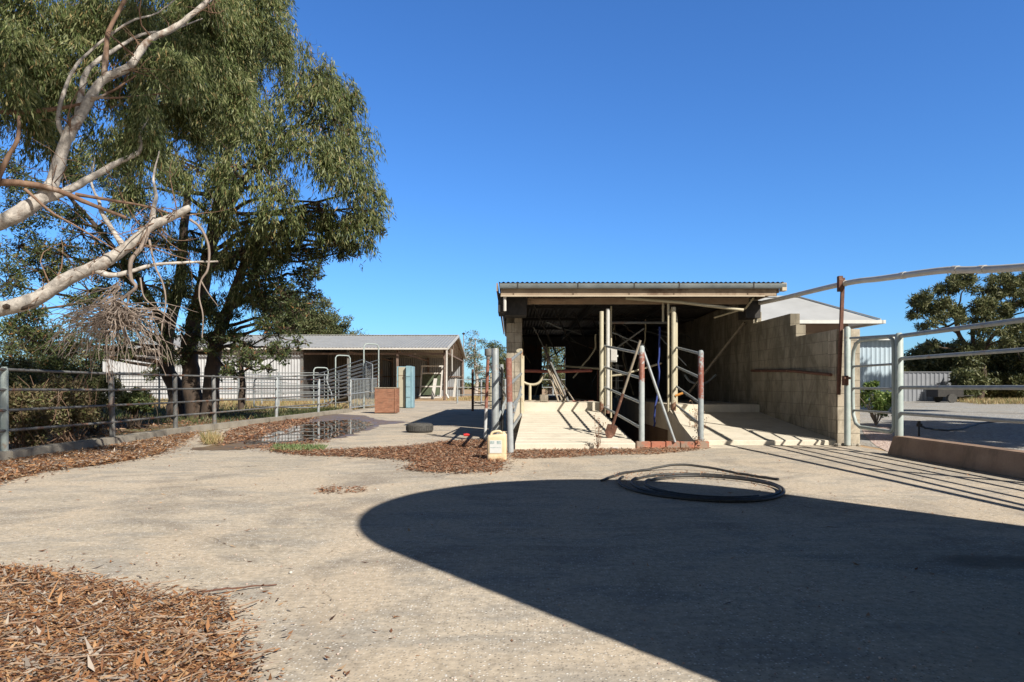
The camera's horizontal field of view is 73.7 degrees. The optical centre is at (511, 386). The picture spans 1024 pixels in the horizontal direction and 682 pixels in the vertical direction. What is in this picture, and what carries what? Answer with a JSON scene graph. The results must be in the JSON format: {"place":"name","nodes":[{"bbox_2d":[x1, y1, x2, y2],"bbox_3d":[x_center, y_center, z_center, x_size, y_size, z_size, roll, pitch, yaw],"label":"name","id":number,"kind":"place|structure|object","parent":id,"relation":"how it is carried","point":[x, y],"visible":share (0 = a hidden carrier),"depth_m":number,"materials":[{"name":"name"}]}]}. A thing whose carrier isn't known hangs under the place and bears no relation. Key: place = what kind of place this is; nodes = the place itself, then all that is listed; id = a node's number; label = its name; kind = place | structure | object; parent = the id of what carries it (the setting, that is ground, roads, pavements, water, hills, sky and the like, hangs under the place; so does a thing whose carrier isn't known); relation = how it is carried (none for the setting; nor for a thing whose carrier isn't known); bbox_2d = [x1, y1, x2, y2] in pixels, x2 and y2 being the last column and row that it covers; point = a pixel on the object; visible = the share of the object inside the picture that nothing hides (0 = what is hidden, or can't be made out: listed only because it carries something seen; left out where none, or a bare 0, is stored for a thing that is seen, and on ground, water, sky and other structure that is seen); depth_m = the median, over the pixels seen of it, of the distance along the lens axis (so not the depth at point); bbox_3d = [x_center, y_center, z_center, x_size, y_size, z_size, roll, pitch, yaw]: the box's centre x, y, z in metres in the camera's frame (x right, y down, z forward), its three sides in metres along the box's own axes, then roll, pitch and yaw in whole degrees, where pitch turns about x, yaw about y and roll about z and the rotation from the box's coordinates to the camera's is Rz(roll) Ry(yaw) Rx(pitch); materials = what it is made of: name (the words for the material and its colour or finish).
{"place":"outdoors","nodes":[
{"label":"outdoors","id":0,"kind":"place"},
{"bbox_2d":[9,407,370,448],"bbox_3d":[-33.300,0.996,14.500,53.400,0.001,39.000,0,0,0],"label":"soil strip","id":1,"kind":"object","parent":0,"point":[127,431],"depth_m":16.59,"materials":[{"name":"soil"}]},
{"bbox_2d":[0,351,50,439],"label":"shrub","id":2,"kind":"object","parent":1,"relation":"on","point":[24,376],"visible":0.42,"depth_m":12.54,"materials":[{"name":"green plant"}]},
{"bbox_2d":[9,376,73,448],"bbox_3d":[-7.755,0.413,10.820,1.237,1.202,1.155,0,0,0],"label":"shrub","id":3,"kind":"object","parent":1,"relation":"on","point":[34,418],"visible":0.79,"depth_m":10.70,"materials":[{"name":"green plant"}]},
{"bbox_2d":[27,351,87,431],"bbox_3d":[-10.039,0.106,15.011,1.322,1.805,1.223,0,0,0],"label":"shrub","id":4,"kind":"object","parent":1,"relation":"on","point":[50,362],"visible":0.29,"depth_m":14.92,"materials":[{"name":"green plant"}]},
{"bbox_2d":[24,368,102,442],"bbox_3d":[-7.816,0.336,11.923,1.279,1.346,1.181,0,0,40],"label":"shrub","id":5,"kind":"object","parent":1,"relation":"on","point":[76,398],"visible":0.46,"depth_m":11.89,"materials":[{"name":"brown plant"}]},
{"bbox_2d":[0,143,193,417],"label":"dark tree","id":6,"kind":"object","parent":1,"relation":"on","point":[26,331],"visible":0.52,"depth_m":19.97,"materials":[{"name":"green plant"}]},
{"bbox_2d":[69,365,125,434],"bbox_3d":[-8.589,0.276,14.023,1.189,1.464,1.062,0,0,-25],"label":"shrub","id":7,"kind":"object","parent":1,"relation":"on","point":[101,397],"visible":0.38,"depth_m":13.88,"materials":[{"name":"green plant"}]},
{"bbox_2d":[116,382,159,428],"bbox_3d":[-8.798,0.444,15.975,0.965,1.127,0.950,0,0,44],"label":"shrub","id":8,"kind":"object","parent":1,"relation":"on","point":[137,397],"visible":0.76,"depth_m":15.84,"materials":[{"name":"green plant"}]},
{"bbox_2d":[9,411,279,448],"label":"leaf litter","id":9,"kind":"object","parent":1,"relation":"on","point":[155,424],"visible":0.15,"depth_m":17.23,"materials":[{"name":"red plant"}]},
{"bbox_2d":[19,406,341,423],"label":"long grass","id":10,"kind":"structure","parent":1,"relation":"on","point":[192,419],"depth_m":21.78,"materials":[{"name":"plant"}]},
{"bbox_2d":[106,374,297,404],"bbox_3d":[-21.578,0.175,36.000,16.845,1.650,12.090,0,0,0],"label":"cattle panel","id":11,"kind":"object","parent":1,"relation":"on","point":[262,382],"visible":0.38,"depth_m":39.98,"materials":[{"name":"metal"}]},
{"bbox_2d":[114,372,318,407],"bbox_3d":[-13.773,0.175,30.000,10.545,1.650,0.090,0,0,0],"label":"cattle panel","id":12,"kind":"object","parent":1,"relation":"on","point":[159,393],"visible":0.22,"depth_m":29.98,"materials":[{"name":"metal"}]},
{"bbox_2d":[66,0,397,418],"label":"weeping gum","id":13,"kind":"object","parent":1,"relation":"on","point":[332,159],"visible":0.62,"depth_m":17.59,"materials":[{"name":"green plant"}]},
{"bbox_2d":[220,333,311,409],"bbox_3d":[-9.749,-0.467,26.719,4.501,3.156,1.902,0,0,19],"label":"sapling","id":14,"kind":"object","parent":1,"relation":"on","point":[242,383],"visible":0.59,"depth_m":26.76,"materials":[{"name":"green plant"}]},
{"bbox_2d":[160,203,390,419],"bbox_3d":[-6.993,-2.054,19.130,7.399,6.293,2.407,0,0,17],"label":"broadleaf tree","id":15,"kind":"object","parent":1,"relation":"on","point":[219,337],"visible":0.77,"depth_m":19.07,"materials":[{"name":"green plant"}]},
{"bbox_2d":[251,405,339,418],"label":"grass","id":16,"kind":"structure","parent":1,"relation":"on","point":[298,411],"depth_m":22.83,"materials":[{"name":"plant"}]},
{"bbox_2d":[312,343,379,407],"bbox_3d":[-8.072,-0.479,32.887,4.602,2.998,0.859,0,0,44],"label":"loading race","id":17,"kind":"object","parent":1,"relation":"on","point":[346,398],"visible":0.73,"depth_m":32.66,"materials":[{"name":"grey metal"}]},
{"bbox_2d":[190,414,404,449],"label":"wet ground","id":18,"kind":"structure","parent":0,"point":[232,446],"depth_m":15.74,"materials":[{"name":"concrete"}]},
{"bbox_2d":[200,416,318,445],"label":"leaf litter","id":19,"kind":"object","parent":18,"relation":"on","point":[247,430],"visible":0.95,"depth_m":15.24,"materials":[{"name":"red plant"}]},
{"bbox_2d":[228,439,339,449],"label":"leaf litter","id":20,"kind":"object","parent":18,"relation":"on","point":[309,441],"visible":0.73,"depth_m":11.84,"materials":[{"name":"red plant"}]},
{"bbox_2d":[244,420,374,443],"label":"puddle","id":21,"kind":"object","parent":18,"relation":"on","point":[298,434],"visible":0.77,"depth_m":14.96,"materials":[{"name":"grey liquid"}]},
{"bbox_2d":[248,419,377,443],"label":"leaf litter","id":22,"kind":"object","parent":18,"relation":"on","point":[325,429],"visible":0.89,"depth_m":15.49,"materials":[{"name":"red plant"}]},
{"bbox_2d":[102,388,887,451],"bbox_3d":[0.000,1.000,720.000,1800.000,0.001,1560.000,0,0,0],"label":"ground","id":23,"kind":"structure","parent":0,"point":[467,392],"depth_m":52.56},
{"bbox_2d":[0,326,55,381],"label":"paddock tree","id":24,"kind":"object","parent":23,"relation":"on","point":[12,340],"visible":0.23,"depth_m":47.93,"materials":[{"name":"green plant"}]},
{"bbox_2d":[2,335,99,369],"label":"paddock tree","id":25,"kind":"object","parent":23,"relation":"on","point":[73,359],"visible":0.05,"depth_m":55.09,"materials":[{"name":"green plant"}]},
{"bbox_2d":[0,0,304,387],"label":"gum tree","id":26,"kind":"object","parent":23,"relation":"on","point":[180,51],"visible":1,"depth_m":9.62,"materials":[{"name":"green plant"}]},
{"bbox_2d":[104,397,374,410],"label":"dry grass","id":27,"kind":"structure","parent":23,"relation":"on","point":[270,403],"depth_m":33.44,"materials":[{"name":"plant"}]},
{"bbox_2d":[99,335,465,399],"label":"farm shed","id":28,"kind":"structure","parent":23,"relation":"on","point":[447,352],"depth_m":53.98,"materials":[{"name":"metal"}]},
{"bbox_2d":[259,286,333,334],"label":"background tree","id":29,"kind":"object","parent":23,"relation":"on","point":[313,324],"visible":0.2,"depth_m":85.48,"materials":[{"name":"green plant"}]},
{"bbox_2d":[281,297,342,334],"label":"background tree","id":30,"kind":"object","parent":23,"relation":"on","point":[334,317],"visible":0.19,"depth_m":87.38,"materials":[{"name":"green plant"}]},
{"bbox_2d":[320,315,368,334],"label":"background tree","id":31,"kind":"object","parent":23,"relation":"on","point":[339,329],"visible":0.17,"depth_m":90.97,"materials":[{"name":"green plant"}]},
{"bbox_2d":[419,365,442,397],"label":"window frame","id":32,"kind":"object","parent":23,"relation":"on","point":[426,382],"visible":0.94,"depth_m":56.67,"materials":[{"name":"white plastic"}]},
{"bbox_2d":[464,329,490,394],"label":"slender gum","id":33,"kind":"object","parent":23,"relation":"on","point":[475,355],"visible":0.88,"depth_m":77.73,"materials":[{"name":"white plant"}]},
{"bbox_2d":[465,340,505,386],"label":"slender gum","id":34,"kind":"object","parent":23,"relation":"on","point":[492,344],"visible":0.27,"depth_m":81.54,"materials":[{"name":"green plant"}]},
{"bbox_2d":[542,347,564,394],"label":"background tree","id":35,"kind":"object","parent":23,"relation":"on","point":[555,361],"visible":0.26,"depth_m":69.78,"materials":[{"name":"green plant"}]},
{"bbox_2d":[903,337,947,371],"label":"bush","id":36,"kind":"object","parent":23,"relation":"on","point":[919,365],"visible":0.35,"depth_m":49.69,"materials":[{"name":"green plant"}]},
{"bbox_2d":[927,337,990,393],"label":"bush","id":37,"kind":"object","parent":23,"relation":"on","point":[966,362],"visible":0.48,"depth_m":46.79,"materials":[{"name":"green plant"}]},
{"bbox_2d":[948,367,989,401],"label":"bush","id":38,"kind":"object","parent":23,"relation":"on","point":[960,376],"visible":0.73,"depth_m":43.92,"materials":[{"name":"green plant"}]},
{"bbox_2d":[984,370,1008,398],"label":"bush","id":39,"kind":"object","parent":23,"relation":"on","point":[996,378],"visible":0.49,"depth_m":48.37,"materials":[{"name":"green plant"}]},
{"bbox_2d":[984,339,1023,372],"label":"bush","id":40,"kind":"object","parent":23,"relation":"on","point":[1003,358],"visible":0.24,"depth_m":49.62,"materials":[{"name":"green plant"}]},
{"bbox_2d":[1001,370,1023,399],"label":"bush","id":41,"kind":"object","parent":23,"relation":"on","point":[1014,379],"visible":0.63,"depth_m":47.51,"materials":[{"name":"green plant"}]},
{"bbox_2d":[1005,336,1023,375],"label":"bush","id":42,"kind":"object","parent":23,"relation":"on","point":[1019,363],"visible":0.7,"depth_m":48.17,"materials":[{"name":"green plant"}]},
{"bbox_2d":[0,401,1023,681],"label":"yard","id":43,"kind":"structure","parent":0,"point":[606,595],"depth_m":4.00,"materials":[{"name":"concrete"}]},
{"bbox_2d":[0,441,176,480],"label":"litter bed","id":44,"kind":"object","parent":43,"relation":"on","point":[72,466],"visible":0.11,"depth_m":8.37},
{"bbox_2d":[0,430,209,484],"bbox_3d":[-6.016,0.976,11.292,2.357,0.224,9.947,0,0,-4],"label":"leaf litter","id":45,"kind":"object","parent":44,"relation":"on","point":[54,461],"visible":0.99,"depth_m":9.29,"materials":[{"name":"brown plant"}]},
{"bbox_2d":[0,555,296,681],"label":"leaf litter","id":46,"kind":"object","parent":43,"relation":"on","point":[82,675],"visible":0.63,"depth_m":2.64,"materials":[{"name":"brown plant"}]},
{"bbox_2d":[0,565,286,681],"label":"litter twigs","id":47,"kind":"object","parent":46,"relation":"on","point":[132,642],"visible":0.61,"depth_m":2.64,"materials":[{"name":"wood"}]},
{"bbox_2d":[0,409,351,460],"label":"fence kerb","id":48,"kind":"structure","parent":43,"relation":"on","point":[49,448],"depth_m":12.13,"materials":[{"name":"grey concrete"}]},
{"bbox_2d":[0,367,351,450],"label":"yard fence","id":49,"kind":"object","parent":48,"relation":"on","point":[5,410],"visible":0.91,"depth_m":11.52,"materials":[{"name":"metal"}]},
{"bbox_2d":[253,374,332,407],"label":"hooped gate","id":50,"kind":"structure","parent":49,"relation":"attached to","point":[254,385],"depth_m":25.02,"materials":[{"name":"metal"}]},
{"bbox_2d":[0,544,418,679],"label":"sparse litter","id":51,"kind":"object","parent":43,"relation":"on","point":[342,667],"visible":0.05,"depth_m":2.96,"materials":[{"name":"brown plant"}]},
{"bbox_2d":[197,427,224,444],"bbox_3d":[-5.300,0.854,12.027,0.495,0.284,1.487,0,0,-23],"label":"dry grass tuft","id":52,"kind":"object","parent":43,"relation":"on","point":[211,438],"visible":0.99,"depth_m":11.82,"materials":[{"name":"plant"}]},
{"bbox_2d":[270,441,331,451],"bbox_3d":[-3.381,0.949,10.813,1.156,0.099,1.109,0,0,0],"label":"weed patch","id":53,"kind":"object","parent":43,"relation":"on","point":[304,446],"visible":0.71,"depth_m":10.73,"materials":[{"name":"plant"}]},
{"bbox_2d":[314,484,375,493],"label":"scattered leaves","id":54,"kind":"object","parent":43,"relation":"on","point":[332,488],"visible":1,"depth_m":6.52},
{"bbox_2d":[350,376,377,407],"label":"barred gate","id":55,"kind":"structure","parent":43,"relation":"on","point":[363,392],"depth_m":29.23,"materials":[{"name":"metal"}]},
{"bbox_2d":[374,387,399,412],"bbox_3d":[-4.649,0.500,25.464,0.815,0.940,0.745,0,0,0],"label":"wooden crate","id":56,"kind":"object","parent":43,"relation":"on","point":[386,399],"visible":1,"depth_m":25.12,"materials":[{"name":"wood"}]},
{"bbox_2d":[253,437,528,476],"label":"leaf litter","id":57,"kind":"object","parent":43,"relation":"on","point":[454,459],"visible":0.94,"depth_m":9.75,"materials":[{"name":"red plant"}]},
{"bbox_2d":[397,366,405,407],"bbox_3d":[-5.114,0.025,31.875,0.440,1.910,0.650,0,0,0],"label":"steel cabinet","id":58,"kind":"object","parent":43,"relation":"on","point":[401,377],"visible":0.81,"depth_m":31.58,"materials":[{"name":"metal"}]},
{"bbox_2d":[406,366,414,407],"bbox_3d":[-4.714,0.015,31.669,0.320,1.930,0.662,0,0,0],"label":"steel cabinet","id":59,"kind":"object","parent":43,"relation":"on","point":[410,386],"visible":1,"depth_m":31.36,"materials":[{"name":"metal"}]},
{"bbox_2d":[406,423,432,432],"bbox_3d":[-2.014,0.900,14.885,0.596,0.200,0.596,0,0,0],"label":"old tyre","id":60,"kind":"object","parent":43,"relation":"on","point":[419,427],"visible":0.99,"depth_m":14.65,"materials":[{"name":"rubber"}]},
{"bbox_2d":[471,369,491,410],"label":"yard gate","id":61,"kind":"structure","parent":43,"relation":"on","point":[472,390],"depth_m":27.78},
{"bbox_2d":[483,348,491,440],"bbox_3d":[-0.434,0.151,12.596,0.180,1.701,0.131,0,0,29],"label":"rusty post","id":62,"kind":"object","parent":43,"relation":"on","point":[488,352],"visible":0.94,"depth_m":12.57,"materials":[{"name":"metal"}]},
{"bbox_2d":[487,430,506,460],"bbox_3d":[-0.202,0.790,9.172,0.260,0.412,0.206,0,0,0],"label":"plastic drum","id":63,"kind":"object","parent":43,"relation":"on","point":[496,446],"visible":0.96,"depth_m":9.08,"materials":[{"name":"plastic"}]},
{"bbox_2d":[489,348,506,434],"bbox_3d":[-0.190,0.160,13.787,0.353,1.680,3.420,0,0,3],"label":"side fence","id":64,"kind":"object","parent":43,"relation":"on","point":[499,402],"visible":0.9,"depth_m":12.15,"materials":[{"name":"metal"}]},
{"bbox_2d":[2,460,1019,681],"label":"loose pebbles","id":65,"kind":"object","parent":43,"relation":"on","point":[634,644],"visible":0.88,"depth_m":3.16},
{"bbox_2d":[457,379,564,403],"bbox_3d":[0.300,0.275,40.000,7.100,1.450,0.100,0,0,0],"label":"fence","id":66,"kind":"object","parent":43,"relation":"on","point":[489,387],"visible":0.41,"depth_m":39.97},
{"bbox_2d":[506,348,523,453],"bbox_3d":[0.084,0.099,12.392,0.121,1.805,4.684,0,0,3],"label":"handrail","id":67,"kind":"object","parent":43,"relation":"on","point":[511,404],"visible":0.96,"depth_m":10.08,"materials":[{"name":"metal"}]},
{"bbox_2d":[39,434,1023,643],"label":"scattered leaves","id":68,"kind":"object","parent":43,"relation":"on","point":[867,614],"visible":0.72,"depth_m":4.66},
{"bbox_2d":[513,395,598,431],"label":"shed floor","id":69,"kind":"structure","parent":43,"relation":"on","point":[552,404],"depth_m":15.00,"materials":[{"name":"concrete"}]},
{"bbox_2d":[542,346,568,401],"bbox_3d":[0.995,-0.305,15.625,0.045,1.309,1.101,0,0,-28],"label":"leaning pipe","id":70,"kind":"object","parent":69,"relation":"on","point":[556,375],"visible":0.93,"depth_m":15.59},
{"bbox_2d":[515,411,634,448],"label":"ramp","id":71,"kind":"structure","parent":43,"relation":"on","point":[556,429],"depth_m":12.03,"materials":[{"name":"concrete"}]},
{"bbox_2d":[599,311,603,412],"bbox_3d":[1.930,-0.520,14.720,0.090,2.200,0.092,0,0,0],"label":"steel post","id":72,"kind":"object","parent":71,"relation":"on","point":[601,361],"visible":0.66,"depth_m":14.68,"materials":[{"name":"metal"}]},
{"bbox_2d":[605,340,640,437],"bbox_3d":[1.827,0.056,11.171,0.625,1.612,0.090,0,0,30],"label":"spade","id":73,"kind":"object","parent":71,"relation":"on","point":[610,430],"visible":1,"depth_m":11.20,"materials":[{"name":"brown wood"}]},
{"bbox_2d":[507,445,704,458],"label":"leaf litter","id":74,"kind":"object","parent":43,"relation":"on","point":[590,451],"visible":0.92,"depth_m":10.23,"materials":[{"name":"red plant"}]},
{"bbox_2d":[604,345,644,440],"bbox_3d":[2.052,0.044,12.973,0.088,1.913,3.936,0,0,-1],"label":"handrail","id":75,"kind":"object","parent":43,"relation":"on","point":[641,400],"visible":0.71,"depth_m":11.04,"materials":[{"name":"metal"}]},
{"bbox_2d":[645,353,675,441],"bbox_3d":[2.371,0.142,11.025,0.557,1.512,0.044,0,0,22],"label":"leaning pipe","id":76,"kind":"object","parent":75,"relation":"attached to","point":[660,399],"visible":0.84,"depth_m":11.00,"materials":[{"name":"metal"}]},
{"bbox_2d":[496,282,786,429],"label":"milking shed","id":77,"kind":"structure","parent":43,"relation":"on","point":[716,320],"depth_m":17.80,"materials":[{"name":"concrete"}]},
{"bbox_2d":[606,309,609,412],"bbox_3d":[2.070,-0.550,14.750,0.082,2.260,0.084,0,0,0],"label":"steel post","id":78,"kind":"object","parent":77,"relation":"attached to","point":[607,357],"visible":1,"depth_m":14.72,"materials":[{"name":"metal"}]},
{"bbox_2d":[610,306,611,417],"bbox_3d":[2.220,-0.550,15.300,0.039,2.500,0.040,0,0,0],"label":"steel post","id":79,"kind":"object","parent":77,"relation":"attached to","point":[610,362],"visible":0.89,"depth_m":15.29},
{"bbox_2d":[606,415,667,446],"bbox_3d":[2.760,1.475,17.525,1.600,0.950,12.950,0,0,0],"label":"milking pit","id":80,"kind":"object","parent":77,"relation":"attached to","point":[631,431],"visible":0.15,"depth_m":19.36,"materials":[{"name":"concrete"}]},
{"bbox_2d":[758,263,1023,304],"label":"overhead pipe","id":81,"kind":"object","parent":77,"relation":"attached to","point":[979,269],"visible":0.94,"depth_m":9.63,"materials":[{"name":"grey metal"}]},
{"bbox_2d":[636,441,708,447],"bbox_3d":[2.583,0.938,11.005,1.165,0.115,0.110,0,0,0],"label":"brick course","id":82,"kind":"object","parent":43,"relation":"on","point":[669,444],"visible":0.8,"depth_m":10.95,"materials":[{"name":"brick"}]},
{"bbox_2d":[605,397,758,429],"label":"shed floor","id":83,"kind":"structure","parent":43,"relation":"on","point":[629,409],"depth_m":16.82,"materials":[{"name":"concrete"}]},
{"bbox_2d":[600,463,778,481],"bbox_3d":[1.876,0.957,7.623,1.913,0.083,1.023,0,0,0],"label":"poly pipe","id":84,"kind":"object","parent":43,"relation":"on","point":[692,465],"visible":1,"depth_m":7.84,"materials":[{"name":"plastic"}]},
{"bbox_2d":[617,473,785,502],"bbox_3d":[1.865,0.969,6.755,1.581,0.056,1.840,0,0,0],"label":"hose coil","id":85,"kind":"object","parent":43,"relation":"on","point":[657,492],"visible":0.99,"depth_m":6.31,"materials":[{"name":"rubber"}]},
{"bbox_2d":[668,408,739,447],"bbox_3d":[3.348,1.185,13.120,0.736,1.430,4.160,0,0,0],"label":"pit edge","id":86,"kind":"object","parent":43,"relation":"on","point":[682,429],"visible":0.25,"depth_m":13.11,"materials":[{"name":"concrete"}]},
{"bbox_2d":[667,303,669,411],"bbox_3d":[3.400,-0.645,14.850,0.051,2.390,0.052,0,0,0],"label":"steel post","id":87,"kind":"object","parent":86,"relation":"on","point":[668,357],"visible":1,"depth_m":14.84,"materials":[{"name":"metal"}]},
{"bbox_2d":[671,307,675,410],"bbox_3d":[3.500,-0.560,14.800,0.101,2.320,0.104,0,0,0],"label":"steel post","id":88,"kind":"object","parent":86,"relation":"on","point":[673,358],"visible":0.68,"depth_m":14.76,"materials":[{"name":"metal"}]},
{"bbox_2d":[670,309,703,440],"bbox_3d":[3.332,-0.347,13.048,0.224,2.695,4.018,0,0,6],"label":"handrail","id":89,"kind":"object","parent":86,"relation":"on","point":[700,377],"visible":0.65,"depth_m":11.09,"materials":[{"name":"metal"}]},
{"bbox_2d":[682,412,835,444],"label":"ramp","id":90,"kind":"structure","parent":43,"relation":"on","point":[740,428],"depth_m":12.53,"materials":[{"name":"concrete"}]},
{"bbox_2d":[750,314,859,443],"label":"block wall","id":91,"kind":"structure","parent":43,"relation":"on","point":[794,370],"depth_m":13.04,"materials":[{"name":"beige concrete"}]},
{"bbox_2d":[836,278,844,394],"bbox_3d":[5.537,-0.845,11.500,0.127,1.972,0.045,0,0,0],"label":"tall steel post","id":92,"kind":"object","parent":91,"relation":"attached to","point":[840,344],"visible":1,"depth_m":11.48,"materials":[{"name":"metal"}]},
{"bbox_2d":[842,326,894,444],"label":"pipe gate","id":93,"kind":"structure","parent":43,"relation":"on","point":[848,380],"depth_m":11.21,"materials":[{"name":"metal"}]},
{"bbox_2d":[888,436,1023,478],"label":"kerb wall","id":94,"kind":"structure","parent":43,"relation":"on","point":[999,460],"depth_m":8.39,"materials":[{"name":"concrete"}]},
{"bbox_2d":[895,317,1023,435],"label":"pipe fence","id":95,"kind":"object","parent":94,"relation":"on","point":[899,386],"visible":0.93,"depth_m":8.87,"materials":[{"name":"metal"}]},
{"bbox_2d":[0,0,1023,386],"label":"sky","id":96,"kind":"structure","parent":0,"point":[802,144],"materials":[{"name":"blue"}]},
{"bbox_2d":[860,401,1023,449],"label":"gravel driveway","id":97,"kind":"structure","parent":0,"point":[1004,435],"depth_m":17.90,"materials":[{"name":"gravel"}]},
{"bbox_2d":[758,296,885,334],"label":"dairy house","id":98,"kind":"structure","parent":97,"relation":"on","point":[816,316],"depth_m":20.50,"materials":[{"name":"metal"}]},
{"bbox_2d":[860,379,891,424],"bbox_3d":[9.345,0.407,17.465,1.120,1.207,1.099,0,0,0],"label":"shrub","id":99,"kind":"object","parent":97,"relation":"on","point":[881,401],"visible":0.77,"depth_m":17.40,"materials":[{"name":"green plant"}]},
{"bbox_2d":[860,337,894,408],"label":"iron shed","id":100,"kind":"structure","parent":97,"relation":"on","point":[875,352],"depth_m":30.01,"materials":[{"name":"metal"}]},
{"bbox_2d":[862,427,893,450],"bbox_3d":[7.326,0.991,13.725,0.596,0.001,7.408,0,0,27],"label":"pebble bed","id":101,"kind":"object","parent":97,"relation":"on","point":[882,440],"visible":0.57,"depth_m":13.27,"materials":[{"name":"gravel"}]},
{"bbox_2d":[903,372,950,400],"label":"sheet fence","id":102,"kind":"object","parent":97,"relation":"on","point":[926,379],"visible":0.2,"depth_m":46.01,"materials":[{"name":"metal"}]},
{"bbox_2d":[926,389,973,402],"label":"box trailer","id":103,"kind":"object","parent":97,"relation":"on","point":[939,395],"visible":0.79,"depth_m":42.00,"materials":[{"name":"metal"}]},
{"bbox_2d":[904,271,1023,398],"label":"spreading tree","id":104,"kind":"object","parent":97,"relation":"on","point":[941,311],"visible":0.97,"depth_m":45.49,"materials":[{"name":"green plant"}]},
{"bbox_2d":[956,396,1023,403],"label":"verge grass","id":105,"kind":"structure","parent":97,"relation":"on","point":[998,400],"depth_m":39.69,"materials":[{"name":"plant"}]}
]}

